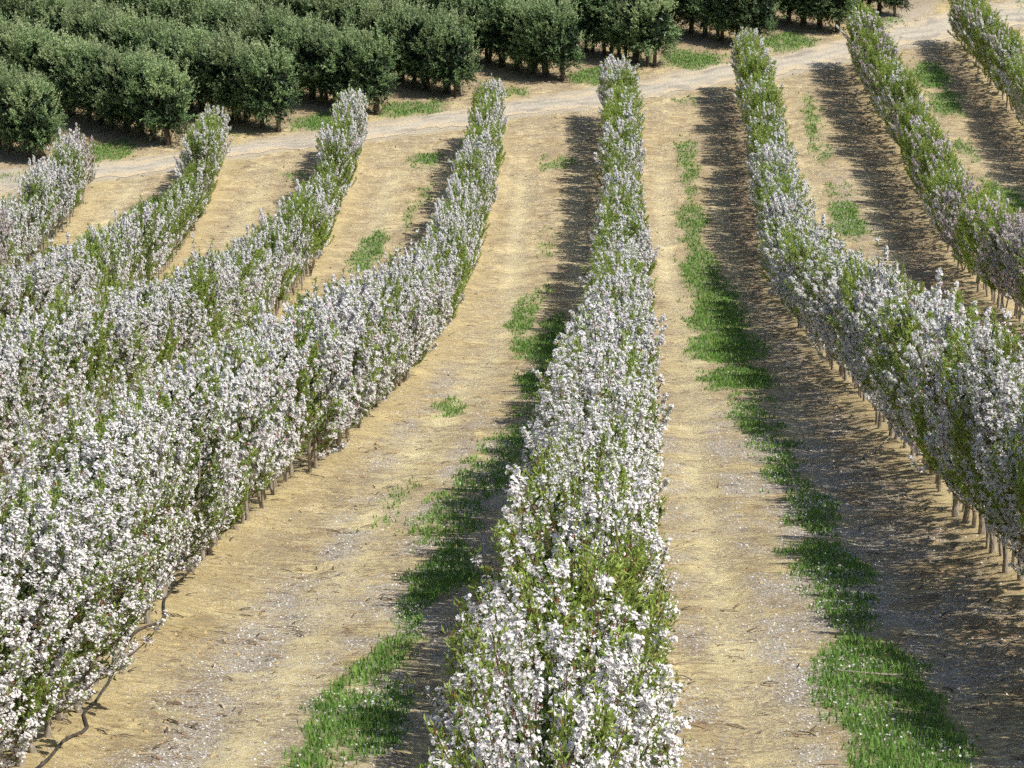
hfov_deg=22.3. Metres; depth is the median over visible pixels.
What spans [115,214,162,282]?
almond tree
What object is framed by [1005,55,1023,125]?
almond tree
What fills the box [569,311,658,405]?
almond tree
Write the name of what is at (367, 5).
evergreen tree
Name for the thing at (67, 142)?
almond tree
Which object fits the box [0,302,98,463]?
almond tree
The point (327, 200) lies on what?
almond tree
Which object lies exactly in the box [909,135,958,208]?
almond tree
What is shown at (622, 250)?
almond tree
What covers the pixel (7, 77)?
evergreen tree
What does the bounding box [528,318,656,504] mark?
almond tree
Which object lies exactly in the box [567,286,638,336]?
almond tree
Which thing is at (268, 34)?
evergreen tree
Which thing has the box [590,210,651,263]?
almond tree
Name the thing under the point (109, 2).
evergreen tree
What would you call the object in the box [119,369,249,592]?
almond tree
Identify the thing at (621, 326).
almond tree
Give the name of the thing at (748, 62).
almond tree
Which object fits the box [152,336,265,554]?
almond tree
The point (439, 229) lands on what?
almond tree
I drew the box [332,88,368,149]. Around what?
almond tree
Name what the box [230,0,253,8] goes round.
evergreen tree
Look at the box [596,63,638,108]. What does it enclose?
almond tree
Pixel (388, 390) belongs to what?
almond tree
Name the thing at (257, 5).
evergreen tree
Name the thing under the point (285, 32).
evergreen tree
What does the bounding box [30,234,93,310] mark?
almond tree
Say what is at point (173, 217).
almond tree
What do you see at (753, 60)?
almond tree
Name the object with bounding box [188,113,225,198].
almond tree
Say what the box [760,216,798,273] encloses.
almond tree
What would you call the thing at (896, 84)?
almond tree
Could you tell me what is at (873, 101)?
almond tree
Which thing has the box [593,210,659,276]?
almond tree
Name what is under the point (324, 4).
evergreen tree
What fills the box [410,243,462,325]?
almond tree
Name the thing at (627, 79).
almond tree
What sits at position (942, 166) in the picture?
almond tree
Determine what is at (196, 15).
evergreen tree
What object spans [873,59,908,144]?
almond tree
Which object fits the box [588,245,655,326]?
almond tree
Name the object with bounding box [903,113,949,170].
almond tree
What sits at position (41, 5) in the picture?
evergreen tree
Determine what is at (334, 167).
almond tree
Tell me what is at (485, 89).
almond tree
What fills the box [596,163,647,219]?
almond tree
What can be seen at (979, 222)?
almond tree
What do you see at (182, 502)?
almond tree
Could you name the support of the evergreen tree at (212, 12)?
on the ground at (390, 180)
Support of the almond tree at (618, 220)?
on the ground at (390, 180)
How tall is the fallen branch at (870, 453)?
0.472 m
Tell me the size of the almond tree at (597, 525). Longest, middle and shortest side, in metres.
4.063 x 2.532 x 1.972 m
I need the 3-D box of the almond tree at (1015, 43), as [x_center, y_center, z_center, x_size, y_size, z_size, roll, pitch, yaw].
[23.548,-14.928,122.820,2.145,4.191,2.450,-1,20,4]
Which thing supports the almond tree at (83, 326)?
on the ground at (390, 180)
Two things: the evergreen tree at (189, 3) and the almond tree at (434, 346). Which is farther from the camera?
the evergreen tree at (189, 3)
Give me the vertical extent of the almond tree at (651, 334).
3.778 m
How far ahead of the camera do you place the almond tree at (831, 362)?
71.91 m
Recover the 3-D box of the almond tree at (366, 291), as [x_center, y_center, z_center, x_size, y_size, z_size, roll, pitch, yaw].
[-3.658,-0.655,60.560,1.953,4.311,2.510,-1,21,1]
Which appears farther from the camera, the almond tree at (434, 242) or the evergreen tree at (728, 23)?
the evergreen tree at (728, 23)
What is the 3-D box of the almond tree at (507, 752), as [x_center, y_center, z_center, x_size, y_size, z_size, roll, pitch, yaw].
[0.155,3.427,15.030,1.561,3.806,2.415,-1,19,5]
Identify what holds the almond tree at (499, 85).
on the ground at (390, 180)
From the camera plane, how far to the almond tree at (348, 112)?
114.13 m
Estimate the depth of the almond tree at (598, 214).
92.15 m
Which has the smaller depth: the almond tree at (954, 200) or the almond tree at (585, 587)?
the almond tree at (585, 587)
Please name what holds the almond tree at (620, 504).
on the ground at (390, 180)
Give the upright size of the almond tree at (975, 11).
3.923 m
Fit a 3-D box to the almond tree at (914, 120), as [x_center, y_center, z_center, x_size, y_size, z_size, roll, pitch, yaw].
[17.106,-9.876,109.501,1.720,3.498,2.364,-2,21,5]
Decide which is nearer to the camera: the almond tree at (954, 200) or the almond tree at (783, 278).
the almond tree at (783, 278)
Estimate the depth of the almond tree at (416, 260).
74.99 m
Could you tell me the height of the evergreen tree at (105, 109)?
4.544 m
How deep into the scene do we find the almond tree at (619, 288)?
59.93 m
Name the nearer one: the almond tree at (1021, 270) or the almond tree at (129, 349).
the almond tree at (129, 349)
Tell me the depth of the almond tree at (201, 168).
108.61 m
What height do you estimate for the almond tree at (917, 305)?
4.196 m
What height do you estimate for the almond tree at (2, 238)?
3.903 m
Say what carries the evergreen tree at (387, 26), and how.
on the ground at (390, 180)
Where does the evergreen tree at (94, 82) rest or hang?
on the ground at (390, 180)
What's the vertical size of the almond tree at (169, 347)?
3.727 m
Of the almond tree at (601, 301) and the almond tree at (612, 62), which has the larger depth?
the almond tree at (612, 62)
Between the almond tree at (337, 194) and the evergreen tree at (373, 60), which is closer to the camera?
the almond tree at (337, 194)
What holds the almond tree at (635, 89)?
on the ground at (390, 180)
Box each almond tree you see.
[0,192,38,270]
[0,196,23,279]
[0,206,14,270]
[0,243,60,319]
[0,264,40,325]
[0,272,24,343]
[0,287,73,468]
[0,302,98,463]
[0,332,43,483]
[0,344,24,457]
[0,385,171,682]
[0,444,130,753]
[0,480,87,767]
[0,568,31,739]
[9,182,45,263]
[9,441,170,713]
[15,157,56,252]
[19,155,63,250]
[24,241,74,312]
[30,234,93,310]
[32,156,79,239]
[40,283,111,430]
[41,270,124,417]
[45,127,86,219]
[46,232,100,301]
[48,143,85,229]
[52,365,185,640]
[53,122,99,207]
[74,236,112,303]
[76,222,129,304]
[80,221,132,304]
[81,291,155,407]
[94,276,164,400]
[99,379,203,614]
[107,209,145,289]
[107,278,178,395]
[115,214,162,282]
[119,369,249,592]
[123,203,172,286]
[128,195,177,278]
[131,275,190,370]
[148,351,248,571]
[149,200,180,272]
[149,260,212,386]
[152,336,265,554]
[154,189,187,264]
[161,184,194,254]
[161,259,219,366]
[166,171,201,243]
[168,258,232,367]
[174,125,221,197]
[177,169,208,232]
[182,158,216,221]
[183,232,240,344]
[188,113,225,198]
[190,309,290,529]
[192,108,227,182]
[199,103,232,176]
[204,251,252,346]
[209,331,307,510]
[212,237,264,328]
[222,322,308,499]
[224,243,272,312]
[228,224,273,327]
[234,280,328,487]
[250,208,300,314]
[253,223,292,315]
[253,237,282,322]
[263,199,305,303]
[272,196,315,294]
[275,182,320,287]
[279,295,356,472]
[280,303,366,459]
[285,274,380,450]
[286,179,334,276]
[294,177,334,258]
[308,174,338,229]
[312,151,347,205]
[312,166,340,220]
[313,283,382,438]
[315,110,355,198]
[315,123,356,213]
[318,194,336,248]
[324,265,396,427]
[325,112,364,176]
[329,98,357,150]
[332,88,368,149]
[335,84,368,137]
[351,278,409,416]
[359,260,412,398]
[359,275,417,408]
[373,261,428,390]
[383,252,444,383]
[387,239,437,365]
[387,247,437,376]
[399,255,453,354]
[403,558,674,765]
[409,224,460,312]
[410,228,451,348]
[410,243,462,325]
[414,231,465,321]
[416,612,650,767]
[424,592,694,767]
[425,202,471,319]
[427,733,569,767]
[428,198,473,290]
[432,200,476,267]
[437,178,481,265]
[443,178,483,243]
[447,139,498,209]
[447,163,490,232]
[449,172,485,257]
[450,135,492,210]
[453,446,682,753]
[454,521,691,766]
[455,127,497,172]
[457,196,481,269]
[461,119,501,177]
[466,91,502,151]
[467,80,507,122]
[468,107,506,173]
[471,89,508,143]
[479,72,506,128]
[505,502,682,751]
[506,423,655,602]
[511,429,666,650]
[517,360,667,555]
[522,399,678,603]
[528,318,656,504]
[531,303,665,421]
[531,331,663,478]
[549,401,657,591]
[550,304,671,424]
[558,317,653,428]
[559,299,673,491]
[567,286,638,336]
[568,266,650,316]
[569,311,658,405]
[578,242,646,283]
[578,251,646,315]
[580,268,651,323]
[581,221,640,275]
[583,237,656,316]
[583,249,655,313]
[584,259,652,321]
[586,270,656,344]
[587,239,646,273]
[587,280,667,378]
[588,196,644,243]
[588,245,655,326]
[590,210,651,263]
[592,209,643,246]
[593,119,646,185]
[593,186,647,236]
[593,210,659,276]
[594,254,657,291]
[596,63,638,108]
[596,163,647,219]
[596,181,649,229]
[597,78,638,128]
[597,99,642,154]
[597,113,641,156]
[598,52,639,99]
[598,80,646,132]
[598,165,648,223]
[600,63,641,110]
[600,91,643,152]
[600,136,643,180]
[600,298,657,381]
[601,144,632,188]
[601,295,666,373]
[602,144,642,189]
[607,184,640,209]
[729,28,776,73]
[730,27,758,66]
[734,64,773,114]
[735,39,775,89]
[735,48,783,111]
[740,73,779,125]
[741,47,767,89]
[743,75,787,134]
[744,101,786,160]
[745,130,798,186]
[746,99,791,150]
[746,119,793,167]
[747,98,784,129]
[747,144,800,211]
[752,155,800,227]
[753,179,819,237]
[755,138,798,188]
[755,169,816,238]
[755,204,819,288]
[758,167,806,213]
[760,187,815,244]
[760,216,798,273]
[761,211,814,311]
[764,221,814,331]
[768,221,817,295]
[777,228,833,352]
[780,231,814,334]
[786,206,847,341]
[789,237,856,361]
[794,247,872,376]
[803,266,834,369]
[811,254,863,382]
[816,267,863,391]
[828,255,876,410]
[830,254,911,421]
[833,245,877,400]
[836,0,879,48]
[841,2,880,53]
[841,235,914,429]
[846,10,891,58]
[850,25,894,75]
[853,278,909,439]
[854,25,903,77]
[859,42,905,101]
[861,50,897,122]
[868,268,980,479]
[868,276,937,464]
[869,60,907,119]
[869,283,925,454]
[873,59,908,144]
[881,63,925,154]
[883,86,934,146]
[883,309,960,491]
[893,94,931,157]
[897,107,934,171]
[901,291,1017,512]
[902,116,954,187]
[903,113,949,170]
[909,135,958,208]
[911,322,1014,527]
[916,307,1013,548]
[918,137,963,225]
[919,149,970,230]
[921,165,965,250]
[932,170,981,270]
[934,306,1023,563]
[937,159,969,261]
[945,200,975,276]
[947,0,977,54]
[947,0,978,45]
[951,0,990,62]
[952,179,1004,296]
[953,180,1007,289]
[960,0,996,72]
[960,337,1023,580]
[962,194,1013,304]
[963,3,1003,81]
[969,190,1020,314]
[973,14,1022,89]
[973,361,1023,575]
[981,14,1019,99]
[985,209,1023,321]
[987,27,1023,109]
[997,380,1023,536]
[998,214,1023,306]
[1000,47,1023,98]
[1004,65,1023,120]
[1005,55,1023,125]
[1005,225,1023,307]
[1012,247,1023,314]
[1016,263,1023,274]
[1017,81,1023,126]
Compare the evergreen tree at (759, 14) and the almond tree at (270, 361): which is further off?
the evergreen tree at (759, 14)
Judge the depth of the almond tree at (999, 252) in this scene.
82.26 m
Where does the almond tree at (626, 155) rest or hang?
on the ground at (390, 180)
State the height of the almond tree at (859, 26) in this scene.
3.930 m
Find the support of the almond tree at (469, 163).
on the ground at (390, 180)
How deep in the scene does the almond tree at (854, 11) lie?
131.85 m
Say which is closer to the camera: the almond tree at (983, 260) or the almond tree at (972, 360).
the almond tree at (972, 360)
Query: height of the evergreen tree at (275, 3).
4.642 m
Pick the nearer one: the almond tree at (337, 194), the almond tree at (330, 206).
the almond tree at (330, 206)
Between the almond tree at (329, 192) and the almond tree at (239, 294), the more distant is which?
the almond tree at (329, 192)
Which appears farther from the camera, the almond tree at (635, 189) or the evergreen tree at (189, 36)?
the evergreen tree at (189, 36)
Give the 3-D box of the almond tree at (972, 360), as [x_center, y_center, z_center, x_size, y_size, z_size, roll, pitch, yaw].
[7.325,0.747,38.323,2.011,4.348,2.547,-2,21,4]
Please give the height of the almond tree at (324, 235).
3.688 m
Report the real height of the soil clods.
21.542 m
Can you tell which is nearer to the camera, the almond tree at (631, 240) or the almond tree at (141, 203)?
the almond tree at (631, 240)
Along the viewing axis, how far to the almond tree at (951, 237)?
92.37 m
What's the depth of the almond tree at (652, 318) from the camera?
56.62 m
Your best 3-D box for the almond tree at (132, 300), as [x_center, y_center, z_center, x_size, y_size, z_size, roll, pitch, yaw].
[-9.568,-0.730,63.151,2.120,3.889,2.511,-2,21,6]
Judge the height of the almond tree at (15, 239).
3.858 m
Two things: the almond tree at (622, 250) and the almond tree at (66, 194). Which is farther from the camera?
the almond tree at (66, 194)
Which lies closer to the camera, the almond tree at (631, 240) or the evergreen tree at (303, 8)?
the almond tree at (631, 240)
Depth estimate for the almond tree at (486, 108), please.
113.99 m
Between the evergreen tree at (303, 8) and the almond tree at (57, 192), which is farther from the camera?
the evergreen tree at (303, 8)
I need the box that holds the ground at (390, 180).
[0,0,1023,767]
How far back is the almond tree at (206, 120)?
113.76 m
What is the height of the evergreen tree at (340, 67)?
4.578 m
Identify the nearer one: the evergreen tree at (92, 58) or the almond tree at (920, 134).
the almond tree at (920, 134)
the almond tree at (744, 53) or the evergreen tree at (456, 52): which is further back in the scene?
the evergreen tree at (456, 52)
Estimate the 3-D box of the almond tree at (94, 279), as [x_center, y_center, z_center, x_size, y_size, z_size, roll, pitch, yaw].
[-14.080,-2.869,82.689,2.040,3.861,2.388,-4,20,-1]
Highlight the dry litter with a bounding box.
[3,1,1023,767]
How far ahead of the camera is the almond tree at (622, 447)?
31.26 m
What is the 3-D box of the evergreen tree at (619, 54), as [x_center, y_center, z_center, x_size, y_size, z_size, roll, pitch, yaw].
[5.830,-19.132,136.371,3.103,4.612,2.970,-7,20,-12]
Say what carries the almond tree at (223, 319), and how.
on the ground at (390, 180)
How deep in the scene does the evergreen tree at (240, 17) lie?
133.49 m
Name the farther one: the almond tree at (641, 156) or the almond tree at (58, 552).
the almond tree at (641, 156)
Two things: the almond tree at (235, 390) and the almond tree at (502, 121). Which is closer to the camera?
the almond tree at (235, 390)
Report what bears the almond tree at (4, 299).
on the ground at (390, 180)
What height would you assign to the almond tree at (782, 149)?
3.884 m
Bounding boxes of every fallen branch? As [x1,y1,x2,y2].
[835,669,926,682]
[863,436,891,458]
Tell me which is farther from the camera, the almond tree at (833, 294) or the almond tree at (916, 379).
the almond tree at (833, 294)
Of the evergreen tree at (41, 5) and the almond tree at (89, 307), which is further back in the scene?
the evergreen tree at (41, 5)
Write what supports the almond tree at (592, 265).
on the ground at (390, 180)
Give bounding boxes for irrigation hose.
[36,517,240,767]
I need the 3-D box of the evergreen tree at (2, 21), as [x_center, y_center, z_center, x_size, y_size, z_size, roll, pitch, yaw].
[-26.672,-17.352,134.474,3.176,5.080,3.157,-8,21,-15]
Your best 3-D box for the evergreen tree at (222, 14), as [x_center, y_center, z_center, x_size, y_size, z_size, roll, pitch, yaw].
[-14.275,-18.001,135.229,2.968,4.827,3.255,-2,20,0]
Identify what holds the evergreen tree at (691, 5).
on the ground at (390, 180)
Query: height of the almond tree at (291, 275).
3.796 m
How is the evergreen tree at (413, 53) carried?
on the ground at (390, 180)
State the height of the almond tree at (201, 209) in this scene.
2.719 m
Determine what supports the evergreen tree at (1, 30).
on the ground at (390, 180)
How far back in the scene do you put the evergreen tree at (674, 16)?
142.79 m
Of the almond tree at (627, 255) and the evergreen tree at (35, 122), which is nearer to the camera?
the almond tree at (627, 255)
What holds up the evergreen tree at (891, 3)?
on the ground at (390, 180)
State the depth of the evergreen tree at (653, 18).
134.32 m
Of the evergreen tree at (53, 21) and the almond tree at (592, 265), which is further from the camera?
the evergreen tree at (53, 21)
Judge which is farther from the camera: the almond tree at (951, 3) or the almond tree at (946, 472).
the almond tree at (951, 3)
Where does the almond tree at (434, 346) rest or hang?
on the ground at (390, 180)
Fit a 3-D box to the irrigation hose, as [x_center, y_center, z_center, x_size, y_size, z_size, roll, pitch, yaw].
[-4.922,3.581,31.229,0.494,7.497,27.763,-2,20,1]
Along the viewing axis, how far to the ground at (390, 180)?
54.12 m
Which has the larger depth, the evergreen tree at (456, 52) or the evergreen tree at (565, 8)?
the evergreen tree at (565, 8)
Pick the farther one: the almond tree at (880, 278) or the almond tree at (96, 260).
the almond tree at (96, 260)
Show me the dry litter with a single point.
(931, 597)
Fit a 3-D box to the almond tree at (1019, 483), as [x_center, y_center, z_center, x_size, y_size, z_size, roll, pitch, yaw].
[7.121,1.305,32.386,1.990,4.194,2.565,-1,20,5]
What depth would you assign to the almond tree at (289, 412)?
48.17 m
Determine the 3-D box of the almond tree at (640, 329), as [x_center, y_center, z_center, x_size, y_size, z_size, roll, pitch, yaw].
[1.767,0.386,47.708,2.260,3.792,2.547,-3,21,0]
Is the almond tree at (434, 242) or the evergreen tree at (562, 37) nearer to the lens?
the almond tree at (434, 242)
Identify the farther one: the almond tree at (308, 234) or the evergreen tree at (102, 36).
the evergreen tree at (102, 36)
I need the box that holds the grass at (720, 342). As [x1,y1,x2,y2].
[0,0,1023,767]
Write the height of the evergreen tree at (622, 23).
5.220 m
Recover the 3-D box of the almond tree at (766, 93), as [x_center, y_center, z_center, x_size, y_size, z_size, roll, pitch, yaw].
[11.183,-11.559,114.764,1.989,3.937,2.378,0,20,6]
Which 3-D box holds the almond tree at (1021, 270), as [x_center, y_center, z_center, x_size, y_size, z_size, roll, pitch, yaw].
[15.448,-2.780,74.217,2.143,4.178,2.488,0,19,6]
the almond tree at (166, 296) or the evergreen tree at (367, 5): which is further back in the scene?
the evergreen tree at (367, 5)
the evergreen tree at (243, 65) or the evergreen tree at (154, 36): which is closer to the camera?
the evergreen tree at (243, 65)
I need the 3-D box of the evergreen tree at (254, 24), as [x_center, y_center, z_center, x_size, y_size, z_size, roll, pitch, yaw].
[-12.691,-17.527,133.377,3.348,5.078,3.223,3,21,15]
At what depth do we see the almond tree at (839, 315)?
61.13 m
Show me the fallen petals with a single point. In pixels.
(202, 727)
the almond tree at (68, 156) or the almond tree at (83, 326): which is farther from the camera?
the almond tree at (68, 156)
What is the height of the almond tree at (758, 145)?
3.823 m
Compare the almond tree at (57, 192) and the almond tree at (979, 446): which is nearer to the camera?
the almond tree at (979, 446)
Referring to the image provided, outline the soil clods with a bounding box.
[4,6,1023,767]
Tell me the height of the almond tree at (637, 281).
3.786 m
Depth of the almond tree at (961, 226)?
90.31 m
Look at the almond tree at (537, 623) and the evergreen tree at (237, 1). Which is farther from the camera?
the evergreen tree at (237, 1)
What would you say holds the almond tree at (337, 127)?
on the ground at (390, 180)
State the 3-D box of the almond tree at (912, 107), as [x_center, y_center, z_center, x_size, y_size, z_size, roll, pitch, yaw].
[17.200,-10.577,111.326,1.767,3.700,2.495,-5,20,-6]
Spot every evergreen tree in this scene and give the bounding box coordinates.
[0,0,7,30]
[0,0,20,25]
[0,10,9,42]
[0,11,48,77]
[0,14,58,91]
[0,16,13,72]
[0,18,30,74]
[0,54,16,148]
[0,60,26,152]
[0,63,61,157]
[2,0,48,24]
[2,68,68,160]
[12,0,55,30]
[26,0,77,30]
[32,28,81,113]
[37,25,92,116]
[42,0,76,39]
[48,33,98,120]
[51,0,96,44]
[58,0,106,42]
[67,32,116,124]
[73,0,130,44]
[77,37,122,131]
[82,1,127,48]
[86,45,136,132]
[97,0,119,12]
[99,1,155,56]
[102,40,157,136]
[104,0,139,18]
[116,8,163,54]
[117,38,175,140]
[119,0,147,20]
[130,12,175,53]
[133,0,167,22]
[135,13,180,61]
[136,48,200,145]
[144,0,176,27]
[144,0,192,31]
[151,12,200,109]
[165,15,214,112]
[168,0,221,27]
[184,32,219,113]
[185,0,229,39]
[191,18,253,120]
[196,0,245,40]
[202,27,256,123]
[212,0,258,44]
[220,0,267,44]
[221,35,296,127]
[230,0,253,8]
[233,0,282,48]
[238,37,304,132]
[244,0,313,55]
[245,0,269,16]
[262,0,284,14]
[265,0,301,23]
[270,13,315,96]
[280,10,331,99]
[287,0,315,21]
[293,17,350,103]
[303,0,340,31]
[307,20,354,103]
[308,0,360,32]
[316,21,372,106]
[325,0,381,34]
[339,0,391,45]
[339,22,405,114]
[354,0,404,73]
[368,0,420,82]
[381,0,431,87]
[394,0,448,91]
[405,0,426,10]
[406,1,463,97]
[411,0,444,20]
[421,5,484,96]
[425,0,459,15]
[443,0,480,59]
[454,0,500,64]
[471,0,524,68]
[481,0,536,70]
[500,0,553,73]
[515,0,558,77]
[525,0,594,80]
[550,0,583,46]
[556,0,601,52]
[572,0,621,54]
[594,0,640,59]
[602,0,653,62]
[619,0,684,66]
[664,0,695,30]
[668,0,713,33]
[676,0,718,37]
[692,0,734,40]
[711,0,762,39]
[724,0,787,39]
[774,0,793,23]
[776,0,811,25]
[791,0,833,31]
[807,0,861,34]
[856,0,902,12]
[876,0,913,16]
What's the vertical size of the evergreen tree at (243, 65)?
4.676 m
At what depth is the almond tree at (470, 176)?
100.62 m
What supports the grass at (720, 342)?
on the ground at (390, 180)
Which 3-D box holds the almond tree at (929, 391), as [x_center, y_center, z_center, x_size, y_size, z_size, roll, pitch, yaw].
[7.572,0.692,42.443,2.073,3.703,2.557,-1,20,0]
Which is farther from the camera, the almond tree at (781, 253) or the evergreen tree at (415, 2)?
the evergreen tree at (415, 2)
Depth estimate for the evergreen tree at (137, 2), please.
140.41 m
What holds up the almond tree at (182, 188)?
on the ground at (390, 180)
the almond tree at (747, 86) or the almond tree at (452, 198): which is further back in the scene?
the almond tree at (747, 86)
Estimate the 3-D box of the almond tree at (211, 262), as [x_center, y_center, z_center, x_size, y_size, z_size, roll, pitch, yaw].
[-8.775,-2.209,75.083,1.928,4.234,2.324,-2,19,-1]
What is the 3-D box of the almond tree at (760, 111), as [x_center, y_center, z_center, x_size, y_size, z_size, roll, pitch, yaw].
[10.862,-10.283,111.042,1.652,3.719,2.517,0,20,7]
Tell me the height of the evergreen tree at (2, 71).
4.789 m
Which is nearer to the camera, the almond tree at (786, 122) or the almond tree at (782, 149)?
the almond tree at (782, 149)
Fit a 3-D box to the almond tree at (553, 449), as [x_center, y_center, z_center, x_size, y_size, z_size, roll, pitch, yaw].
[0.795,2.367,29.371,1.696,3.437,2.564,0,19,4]
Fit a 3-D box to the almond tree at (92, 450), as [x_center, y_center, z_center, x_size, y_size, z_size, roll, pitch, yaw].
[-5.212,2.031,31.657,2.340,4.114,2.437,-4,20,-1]
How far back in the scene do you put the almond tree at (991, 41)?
124.56 m
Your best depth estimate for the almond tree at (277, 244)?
87.24 m
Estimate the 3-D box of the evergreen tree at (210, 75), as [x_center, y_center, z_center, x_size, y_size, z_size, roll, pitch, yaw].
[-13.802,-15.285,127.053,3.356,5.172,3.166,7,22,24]
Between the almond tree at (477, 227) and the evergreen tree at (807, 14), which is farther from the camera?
the evergreen tree at (807, 14)
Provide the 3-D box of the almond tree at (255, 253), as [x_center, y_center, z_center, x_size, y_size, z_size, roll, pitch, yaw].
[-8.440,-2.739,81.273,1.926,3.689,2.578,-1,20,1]
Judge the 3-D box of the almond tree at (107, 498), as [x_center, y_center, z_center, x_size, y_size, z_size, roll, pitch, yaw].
[-4.999,2.427,30.002,2.228,3.525,2.337,-3,20,-3]
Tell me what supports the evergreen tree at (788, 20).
on the ground at (390, 180)
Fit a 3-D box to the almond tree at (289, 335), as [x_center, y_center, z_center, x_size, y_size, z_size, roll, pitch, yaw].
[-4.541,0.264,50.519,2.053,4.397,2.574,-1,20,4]
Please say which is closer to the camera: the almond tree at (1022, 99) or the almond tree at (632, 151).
the almond tree at (632, 151)
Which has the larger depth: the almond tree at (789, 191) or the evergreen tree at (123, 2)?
the evergreen tree at (123, 2)
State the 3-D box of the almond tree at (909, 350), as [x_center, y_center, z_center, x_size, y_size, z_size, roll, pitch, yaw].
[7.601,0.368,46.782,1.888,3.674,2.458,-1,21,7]
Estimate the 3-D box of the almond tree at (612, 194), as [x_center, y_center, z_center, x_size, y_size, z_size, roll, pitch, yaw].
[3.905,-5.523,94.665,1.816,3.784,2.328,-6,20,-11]
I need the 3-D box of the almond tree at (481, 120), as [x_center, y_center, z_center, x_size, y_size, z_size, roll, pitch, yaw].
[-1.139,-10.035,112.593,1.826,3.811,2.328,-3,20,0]
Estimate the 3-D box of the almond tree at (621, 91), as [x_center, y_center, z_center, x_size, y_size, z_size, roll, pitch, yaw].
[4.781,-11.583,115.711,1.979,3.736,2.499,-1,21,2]
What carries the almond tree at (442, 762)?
on the ground at (390, 180)
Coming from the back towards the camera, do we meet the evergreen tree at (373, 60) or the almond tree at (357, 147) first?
the evergreen tree at (373, 60)
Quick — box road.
[0,3,1023,191]
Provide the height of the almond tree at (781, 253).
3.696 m
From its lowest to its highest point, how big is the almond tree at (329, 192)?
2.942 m
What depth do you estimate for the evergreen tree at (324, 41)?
128.46 m
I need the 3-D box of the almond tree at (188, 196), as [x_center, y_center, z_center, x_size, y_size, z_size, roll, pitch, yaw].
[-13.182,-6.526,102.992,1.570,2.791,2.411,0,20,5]
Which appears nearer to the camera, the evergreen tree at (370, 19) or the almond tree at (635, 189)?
the almond tree at (635, 189)
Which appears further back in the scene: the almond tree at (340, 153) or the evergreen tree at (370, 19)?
the evergreen tree at (370, 19)
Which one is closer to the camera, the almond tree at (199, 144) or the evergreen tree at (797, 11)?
the almond tree at (199, 144)
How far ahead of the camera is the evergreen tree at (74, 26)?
135.66 m
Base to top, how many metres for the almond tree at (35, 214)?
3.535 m
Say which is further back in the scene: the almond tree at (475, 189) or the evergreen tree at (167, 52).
the evergreen tree at (167, 52)
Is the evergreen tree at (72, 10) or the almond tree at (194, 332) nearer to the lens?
the almond tree at (194, 332)
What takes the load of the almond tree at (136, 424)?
on the ground at (390, 180)
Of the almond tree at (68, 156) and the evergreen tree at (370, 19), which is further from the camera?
the evergreen tree at (370, 19)
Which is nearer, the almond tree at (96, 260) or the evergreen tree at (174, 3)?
the almond tree at (96, 260)
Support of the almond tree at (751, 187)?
on the ground at (390, 180)
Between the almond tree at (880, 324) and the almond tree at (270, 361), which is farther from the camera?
the almond tree at (880, 324)
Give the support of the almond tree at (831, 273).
on the ground at (390, 180)
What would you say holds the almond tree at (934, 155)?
on the ground at (390, 180)
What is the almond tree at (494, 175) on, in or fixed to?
on the ground at (390, 180)
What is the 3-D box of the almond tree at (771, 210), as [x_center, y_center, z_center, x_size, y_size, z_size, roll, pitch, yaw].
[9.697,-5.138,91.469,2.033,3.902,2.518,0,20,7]
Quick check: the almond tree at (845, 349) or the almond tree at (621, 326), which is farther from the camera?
the almond tree at (845, 349)
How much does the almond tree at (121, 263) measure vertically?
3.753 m
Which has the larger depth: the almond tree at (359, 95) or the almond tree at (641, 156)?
the almond tree at (359, 95)
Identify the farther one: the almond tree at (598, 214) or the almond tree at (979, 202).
the almond tree at (598, 214)
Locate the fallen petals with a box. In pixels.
[2,173,1023,767]
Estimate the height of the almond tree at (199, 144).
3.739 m
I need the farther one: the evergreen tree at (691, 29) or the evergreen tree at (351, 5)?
the evergreen tree at (691, 29)
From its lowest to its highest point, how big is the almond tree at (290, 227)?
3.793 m
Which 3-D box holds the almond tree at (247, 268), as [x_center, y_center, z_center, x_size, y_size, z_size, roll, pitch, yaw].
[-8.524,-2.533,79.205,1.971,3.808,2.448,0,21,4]
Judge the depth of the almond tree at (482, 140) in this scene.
108.22 m
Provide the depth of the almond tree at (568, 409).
35.28 m
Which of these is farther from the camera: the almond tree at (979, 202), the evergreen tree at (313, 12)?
the evergreen tree at (313, 12)
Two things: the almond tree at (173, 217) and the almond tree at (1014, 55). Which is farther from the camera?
the almond tree at (1014, 55)
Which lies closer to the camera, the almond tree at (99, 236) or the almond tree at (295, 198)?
the almond tree at (99, 236)
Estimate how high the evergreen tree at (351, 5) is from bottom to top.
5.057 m
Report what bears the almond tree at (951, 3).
on the ground at (390, 180)
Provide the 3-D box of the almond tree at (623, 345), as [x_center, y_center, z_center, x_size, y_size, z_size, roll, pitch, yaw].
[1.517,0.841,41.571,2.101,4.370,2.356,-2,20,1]
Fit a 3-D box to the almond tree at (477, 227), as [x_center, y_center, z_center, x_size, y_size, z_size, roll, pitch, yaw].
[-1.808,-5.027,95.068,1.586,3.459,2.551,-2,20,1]
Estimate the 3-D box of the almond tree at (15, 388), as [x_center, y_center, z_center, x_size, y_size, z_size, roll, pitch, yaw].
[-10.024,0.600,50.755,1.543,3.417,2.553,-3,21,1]
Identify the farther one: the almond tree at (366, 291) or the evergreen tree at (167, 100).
the evergreen tree at (167, 100)
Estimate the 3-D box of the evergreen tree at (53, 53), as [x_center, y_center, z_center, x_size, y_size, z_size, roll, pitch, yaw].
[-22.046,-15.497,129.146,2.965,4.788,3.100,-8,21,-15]
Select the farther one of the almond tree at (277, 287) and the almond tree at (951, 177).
the almond tree at (951, 177)
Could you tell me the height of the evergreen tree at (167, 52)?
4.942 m
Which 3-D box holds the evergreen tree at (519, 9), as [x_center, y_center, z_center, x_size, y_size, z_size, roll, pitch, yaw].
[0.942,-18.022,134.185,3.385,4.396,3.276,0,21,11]

